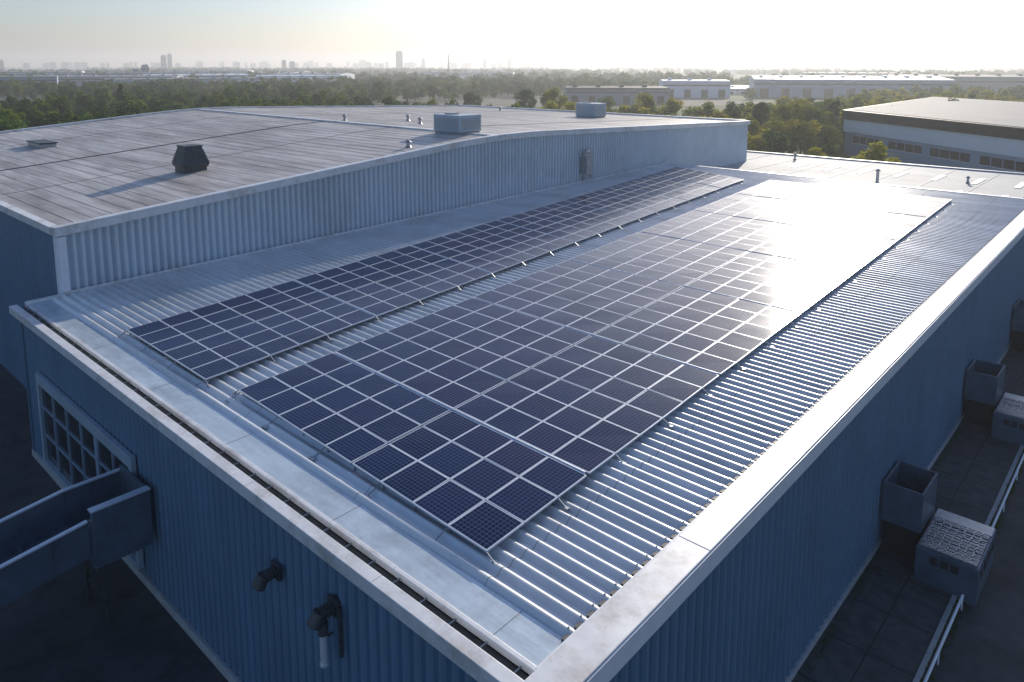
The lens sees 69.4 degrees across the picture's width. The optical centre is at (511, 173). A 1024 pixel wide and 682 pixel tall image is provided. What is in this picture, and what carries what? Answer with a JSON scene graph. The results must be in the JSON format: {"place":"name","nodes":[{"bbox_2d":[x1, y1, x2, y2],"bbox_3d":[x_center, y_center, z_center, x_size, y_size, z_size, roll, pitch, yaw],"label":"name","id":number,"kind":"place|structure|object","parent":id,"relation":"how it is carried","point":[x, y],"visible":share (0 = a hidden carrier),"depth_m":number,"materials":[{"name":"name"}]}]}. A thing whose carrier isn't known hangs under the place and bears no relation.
{"place":"outdoors","nodes":[
{"label":"outdoors","id":0,"kind":"place"},
{"bbox_2d":[0,60,3,69],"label":"office tower","id":1,"kind":"structure","parent":0,"point":[1,64],"depth_m":2283.63,"materials":[{"name":"grey concrete"}]},
{"bbox_2d":[0,74,57,84],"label":"distant warehouse","id":2,"kind":"structure","parent":0,"point":[50,78],"depth_m":553.02,"materials":[{"name":"grey metal"}]},
{"bbox_2d":[0,70,84,75],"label":"distant warehouse","id":3,"kind":"structure","parent":0,"point":[20,73],"depth_m":863.23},
{"bbox_2d":[66,70,124,72],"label":"distant warehouse","id":4,"kind":"structure","parent":0,"point":[93,71],"depth_m":1038.92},
{"bbox_2d":[160,55,166,68],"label":"office tower","id":5,"kind":"structure","parent":0,"point":[163,62],"depth_m":2325.55,"materials":[{"name":"grey concrete"}]},
{"bbox_2d":[167,53,172,68],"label":"office tower","id":6,"kind":"structure","parent":0,"point":[169,59],"depth_m":2513.06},
{"bbox_2d":[105,76,303,83],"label":"distant warehouse","id":7,"kind":"structure","parent":0,"point":[130,80],"depth_m":588.96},
{"bbox_2d":[161,70,253,73],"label":"distant warehouse","id":8,"kind":"structure","parent":0,"point":[233,71],"depth_m":1141.42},
{"bbox_2d":[211,69,248,69],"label":"distant warehouse","id":9,"kind":"structure","parent":0,"point":[229,69],"depth_m":1339.49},
{"bbox_2d":[214,79,337,83],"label":"distant warehouse","id":10,"kind":"structure","parent":0,"point":[268,79],"depth_m":586.26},
{"bbox_2d":[258,70,309,72],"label":"distant warehouse","id":11,"kind":"structure","parent":0,"point":[305,71],"depth_m":1367.92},
{"bbox_2d":[282,60,285,68],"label":"office tower","id":12,"kind":"structure","parent":0,"point":[283,64],"depth_m":2266.41,"materials":[{"name":"grey concrete"}]},
{"bbox_2d":[289,61,294,68],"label":"office tower","id":13,"kind":"structure","parent":0,"point":[291,64],"depth_m":2273.03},
{"bbox_2d":[0,105,750,386],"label":"flat gable warehouse","id":14,"kind":"structure","parent":0,"point":[87,203],"depth_m":56.14,"materials":[{"name":"grey metal"}]},
{"bbox_2d":[26,139,57,147],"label":"roof hatch","id":15,"kind":"object","parent":14,"relation":"on","point":[42,143],"visible":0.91,"depth_m":69.56,"materials":[{"name":"metal"}]},
{"bbox_2d":[172,144,209,173],"bbox_3d":[-23.027,-1.090,52.961,1.906,1.950,1.906,8,11,42],"label":"roof cowl vent","id":16,"kind":"object","parent":14,"relation":"on","point":[189,158],"visible":0.99,"depth_m":52.41,"materials":[{"name":"metal"}]},
{"bbox_2d":[405,140,411,147],"bbox_3d":[-8.146,-2.339,58.096,0.580,0.700,0.580,8,11,42],"label":"roof vent pipe","id":17,"kind":"object","parent":14,"relation":"on","point":[407,142],"visible":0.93,"depth_m":57.95,"materials":[{"name":"silver metal"}]},
{"bbox_2d":[434,112,480,134],"bbox_3d":[-4.843,-4.375,65.567,3.430,2.000,2.630,8,11,42],"label":"rooftop air handling unit","id":18,"kind":"object","parent":14,"relation":"on","point":[455,123],"visible":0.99,"depth_m":64.56,"materials":[{"name":"grey metal"}]},
{"bbox_2d":[579,149,592,179],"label":"wall duct unit","id":19,"kind":"object","parent":14,"relation":"attached to","point":[585,163],"depth_m":70.72,"materials":[{"name":"grey metal"}]},
{"bbox_2d":[576,102,605,117],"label":"rooftop air handling unit","id":20,"kind":"object","parent":14,"relation":"on","point":[590,109],"visible":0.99,"depth_m":99.51,"materials":[{"name":"grey metal"}]},
{"bbox_2d":[396,51,402,68],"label":"office tower","id":21,"kind":"structure","parent":0,"point":[399,59],"depth_m":2533.32,"materials":[{"name":"grey concrete"}]},
{"bbox_2d":[421,58,424,68],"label":"office tower","id":22,"kind":"structure","parent":0,"point":[423,62],"depth_m":3530.13,"materials":[{"name":"grey concrete"}]},
{"bbox_2d":[435,69,479,71],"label":"distant warehouse","id":23,"kind":"structure","parent":0,"point":[436,70],"depth_m":1628.63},
{"bbox_2d":[417,71,514,78],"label":"distant warehouse","id":24,"kind":"structure","parent":0,"point":[465,74],"depth_m":1017.72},
{"bbox_2d":[462,69,505,71],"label":"distant warehouse","id":25,"kind":"structure","parent":0,"point":[475,70],"depth_m":1356.59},
{"bbox_2d":[483,58,485,68],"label":"office tower","id":26,"kind":"structure","parent":0,"point":[484,63],"depth_m":3552.59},
{"bbox_2d":[480,69,531,72],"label":"distant warehouse","id":27,"kind":"structure","parent":0,"point":[527,70],"depth_m":1521.18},
{"bbox_2d":[507,58,510,67],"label":"office tower","id":28,"kind":"structure","parent":0,"point":[508,62],"depth_m":3553.09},
{"bbox_2d":[0,363,1023,681],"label":"asphalt yard","id":29,"kind":"structure","parent":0,"point":[56,629],"depth_m":26.48,"materials":[{"name":"black asphalt"}]},
{"bbox_2d":[0,464,153,626],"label":"loading channel","id":30,"kind":"object","parent":29,"relation":"on","point":[42,542],"visible":1,"depth_m":25.95,"materials":[{"name":"metal"}]},
{"bbox_2d":[717,150,1023,197],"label":"annex","id":31,"kind":"object","parent":29,"relation":"on","point":[999,183],"visible":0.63,"depth_m":87.42,"materials":[{"name":"grey metal"}]},
{"bbox_2d":[874,169,880,182],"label":"roof vent pipe","id":32,"kind":"object","parent":31,"relation":"on","point":[877,175],"visible":0.94,"depth_m":79.45,"materials":[{"name":"grey metal"}]},
{"bbox_2d":[880,460,995,606],"bbox_3d":[16.846,14.077,29.430,3.650,3.150,3.320,8,11,42],"label":"hvac unit","id":33,"kind":"object","parent":29,"relation":"on","point":[948,552],"visible":1,"depth_m":29.17,"materials":[{"name":"metal"}]},
{"bbox_2d":[913,445,1023,681],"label":"kerb","id":34,"kind":"structure","parent":29,"relation":"on","point":[933,643],"depth_m":26.96,"materials":[{"name":"concrete"}]},
{"bbox_2d":[923,453,1023,681],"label":"handrail","id":35,"kind":"object","parent":29,"relation":"on","point":[939,648],"visible":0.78,"depth_m":26.24,"materials":[{"name":"grey metal"}]},
{"bbox_2d":[964,359,1023,445],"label":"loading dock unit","id":36,"kind":"object","parent":29,"relation":"on","point":[1003,418],"visible":1,"depth_m":40.35,"materials":[{"name":"metal"}]},
{"bbox_2d":[1011,300,1023,350],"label":"loading dock unit","id":37,"kind":"object","parent":29,"relation":"on","point":[1017,327],"visible":1,"depth_m":51.39,"materials":[{"name":"metal"}]},
{"bbox_2d":[0,65,1023,158],"bbox_3d":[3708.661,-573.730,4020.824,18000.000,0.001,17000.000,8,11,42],"label":"ground","id":38,"kind":"structure","parent":0,"point":[504,100],"depth_m":449.54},
{"bbox_2d":[58,74,183,85],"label":"distant warehouse","id":39,"kind":"structure","parent":38,"relation":"on","point":[79,79],"depth_m":680.11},
{"bbox_2d":[116,84,125,101],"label":"broadleaf tree","id":40,"kind":"object","parent":38,"relation":"on","point":[121,97],"visible":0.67,"depth_m":259.27,"materials":[{"name":"green plant"}]},
{"bbox_2d":[60,71,208,75],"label":"distant warehouse","id":41,"kind":"structure","parent":38,"relation":"on","point":[134,73],"depth_m":829.02,"materials":[{"name":"grey metal"}]},
{"bbox_2d":[141,65,148,71],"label":"office tower","id":42,"kind":"structure","parent":38,"relation":"on","point":[144,68],"depth_m":886.30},
{"bbox_2d":[142,73,247,77],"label":"distant warehouse","id":43,"kind":"structure","parent":38,"relation":"on","point":[201,75],"depth_m":746.11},
{"bbox_2d":[275,70,303,71],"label":"distant warehouse","id":44,"kind":"structure","parent":38,"relation":"on","point":[292,71],"depth_m":1325.80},
{"bbox_2d":[255,74,347,79],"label":"distant warehouse","id":45,"kind":"structure","parent":38,"relation":"on","point":[325,77],"depth_m":671.82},
{"bbox_2d":[266,72,354,78],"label":"distant warehouse","id":46,"kind":"structure","parent":38,"relation":"on","point":[327,73],"depth_m":700.26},
{"bbox_2d":[463,91,482,105],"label":"broadleaf tree","id":47,"kind":"object","parent":38,"relation":"on","point":[470,98],"visible":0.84,"depth_m":279.26,"materials":[{"name":"green plant"}]},
{"bbox_2d":[0,75,1023,156],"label":"woodland","id":48,"kind":"object","parent":38,"relation":"on","point":[318,98],"visible":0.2,"depth_m":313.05,"materials":[{"name":"green plant"}]},
{"bbox_2d":[0,66,1023,90],"bbox_3d":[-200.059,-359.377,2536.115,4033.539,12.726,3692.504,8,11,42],"label":"distant tree belt","id":49,"kind":"object","parent":38,"relation":"on","point":[654,74],"visible":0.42,"depth_m":1099.39,"materials":[{"name":"green plant"}]},
{"bbox_2d":[513,89,536,108],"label":"broadleaf tree","id":50,"kind":"object","parent":38,"relation":"on","point":[525,94],"visible":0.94,"depth_m":265.40,"materials":[{"name":"green plant"}]},
{"bbox_2d":[540,86,568,109],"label":"broadleaf tree","id":51,"kind":"object","parent":38,"relation":"on","point":[552,94],"visible":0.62,"depth_m":238.48,"materials":[{"name":"green plant"}]},
{"bbox_2d":[597,97,618,112],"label":"broadleaf tree","id":52,"kind":"object","parent":38,"relation":"on","point":[607,101],"visible":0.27,"depth_m":226.96,"materials":[{"name":"green plant"}]},
{"bbox_2d":[630,92,657,112],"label":"broadleaf tree","id":53,"kind":"object","parent":38,"relation":"on","point":[647,100],"visible":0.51,"depth_m":215.15,"materials":[{"name":"green plant"}]},
{"bbox_2d":[657,97,684,115],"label":"broadleaf tree","id":54,"kind":"object","parent":38,"relation":"on","point":[673,106],"visible":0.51,"depth_m":208.78,"materials":[{"name":"green plant"}]},
{"bbox_2d":[691,101,716,117],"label":"broadleaf tree","id":55,"kind":"object","parent":38,"relation":"on","point":[707,106],"visible":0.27,"depth_m":195.62,"materials":[{"name":"green plant"}]},
{"bbox_2d":[723,100,745,118],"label":"broadleaf tree","id":56,"kind":"object","parent":38,"relation":"on","point":[733,111],"visible":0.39,"depth_m":186.19,"materials":[{"name":"green plant"}]},
{"bbox_2d":[741,118,762,145],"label":"broadleaf tree","id":57,"kind":"object","parent":38,"relation":"on","point":[752,130],"visible":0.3,"depth_m":157.62,"materials":[{"name":"green plant"}]},
{"bbox_2d":[752,102,768,129],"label":"broadleaf tree","id":58,"kind":"object","parent":38,"relation":"on","point":[760,113],"visible":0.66,"depth_m":170.06,"materials":[{"name":"green plant"}]},
{"bbox_2d":[754,116,798,152],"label":"broadleaf tree","id":59,"kind":"object","parent":38,"relation":"on","point":[778,124],"visible":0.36,"depth_m":156.00,"materials":[{"name":"green plant"}]},
{"bbox_2d":[539,87,1023,162],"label":"woodland","id":60,"kind":"object","parent":38,"relation":"on","point":[875,152],"visible":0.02,"depth_m":201.06,"materials":[{"name":"green plant"}]},
{"bbox_2d":[767,96,816,135],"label":"broadleaf tree","id":61,"kind":"object","parent":38,"relation":"on","point":[795,110],"visible":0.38,"depth_m":170.16,"materials":[{"name":"green plant"}]},
{"bbox_2d":[784,119,824,154],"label":"broadleaf tree","id":62,"kind":"object","parent":38,"relation":"on","point":[805,133],"visible":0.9,"depth_m":153.42,"materials":[{"name":"green plant"}]},
{"bbox_2d":[804,107,830,126],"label":"broadleaf tree","id":63,"kind":"object","parent":38,"relation":"on","point":[814,114],"visible":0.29,"depth_m":164.87,"materials":[{"name":"green plant"}]},
{"bbox_2d":[813,124,843,147],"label":"broadleaf tree","id":64,"kind":"object","parent":38,"relation":"on","point":[832,135],"visible":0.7,"depth_m":155.08,"materials":[{"name":"green plant"}]},
{"bbox_2d":[829,100,841,121],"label":"broadleaf tree","id":65,"kind":"object","parent":38,"relation":"on","point":[834,109],"visible":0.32,"depth_m":179.74,"materials":[{"name":"green plant"}]},
{"bbox_2d":[0,0,1023,66],"label":"sky","id":66,"kind":"structure","parent":0,"point":[34,32],"materials":[{"name":"white"}]},
{"bbox_2d":[9,162,1023,681],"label":"solar roof warehouse","id":67,"kind":"structure","parent":0,"point":[729,528],"depth_m":24.16,"materials":[{"name":"metal"}]},
{"bbox_2d":[41,387,134,553],"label":"window panes","id":68,"kind":"structure","parent":67,"relation":"in","point":[105,454],"depth_m":33.01,"materials":[{"name":"black glass"}]},
{"bbox_2d":[251,559,282,591],"bbox_3d":[-6.874,11.261,20.610,0.480,0.552,0.787,8,11,42],"label":"vent pipe","id":69,"kind":"object","parent":67,"relation":"attached to","point":[263,578],"depth_m":20.54,"materials":[{"name":"metal"}]},
{"bbox_2d":[306,593,343,667],"bbox_3d":[-4.775,11.730,18.742,0.565,1.735,0.787,8,11,42],"label":"wall vent pipe","id":70,"kind":"object","parent":67,"relation":"attached to","point":[317,620],"depth_m":18.74,"materials":[{"name":"metal"}]},
{"bbox_2d":[118,167,743,388],"bbox_3d":[3.284,3.702,52.866,9.442,1.185,59.503,6,10,36],"label":"solar panel array","id":71,"kind":"object","parent":67,"relation":"on","point":[205,343],"visible":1,"depth_m":39.83,"materials":[{"name":"blue glass"}]},
{"bbox_2d":[225,180,952,565],"bbox_3d":[11.862,5.031,43.924,17.799,1.166,56.617,8,11,42],"label":"solar panel array","id":72,"kind":"object","parent":67,"relation":"on","point":[547,424],"visible":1,"depth_m":29.59,"materials":[{"name":"blue glass"}]},
{"bbox_2d":[23,51,1020,69],"bbox_3d":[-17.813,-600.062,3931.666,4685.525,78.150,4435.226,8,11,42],"label":"city skyline","id":73,"kind":"structure","parent":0,"point":[827,61],"depth_m":3843.65},
{"bbox_2d":[564,84,669,103],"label":"distant warehouse","id":74,"kind":"structure","parent":0,"point":[621,94],"depth_m":374.69,"materials":[{"name":"grey metal"}]},
{"bbox_2d":[659,78,730,97],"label":"distant warehouse","id":75,"kind":"structure","parent":0,"point":[698,88],"depth_m":444.12,"materials":[{"name":"grey metal"}]},
{"bbox_2d":[683,68,712,72],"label":"distant warehouse","id":76,"kind":"structure","parent":0,"point":[696,69],"depth_m":1734.48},
{"bbox_2d":[730,85,749,94],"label":"distant warehouse","id":77,"kind":"structure","parent":0,"point":[737,89],"depth_m":491.08,"materials":[{"name":"grey metal"}]},
{"bbox_2d":[729,69,771,73],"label":"distant warehouse","id":78,"kind":"structure","parent":0,"point":[734,71],"depth_m":1522.48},
{"bbox_2d":[749,75,956,97],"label":"distant warehouse","id":79,"kind":"structure","parent":0,"point":[803,86],"depth_m":443.79,"materials":[{"name":"grey metal"}]},
{"bbox_2d":[801,71,919,75],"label":"distant warehouse","id":80,"kind":"structure","parent":0,"point":[845,73],"depth_m":942.68,"materials":[{"name":"white metal"}]},
{"bbox_2d":[791,345,1023,681],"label":"pavement","id":81,"kind":"structure","parent":0,"point":[900,644],"depth_m":27.55,"materials":[{"name":"grey concrete"}]},
{"bbox_2d":[842,97,1023,172],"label":"office warehouse","id":82,"kind":"structure","parent":0,"point":[981,134],"depth_m":140.74,"materials":[{"name":"white metal"}]},
{"bbox_2d":[887,73,1023,92],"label":"distant warehouse","id":83,"kind":"structure","parent":0,"point":[996,82],"depth_m":476.14,"materials":[{"name":"grey metal"}]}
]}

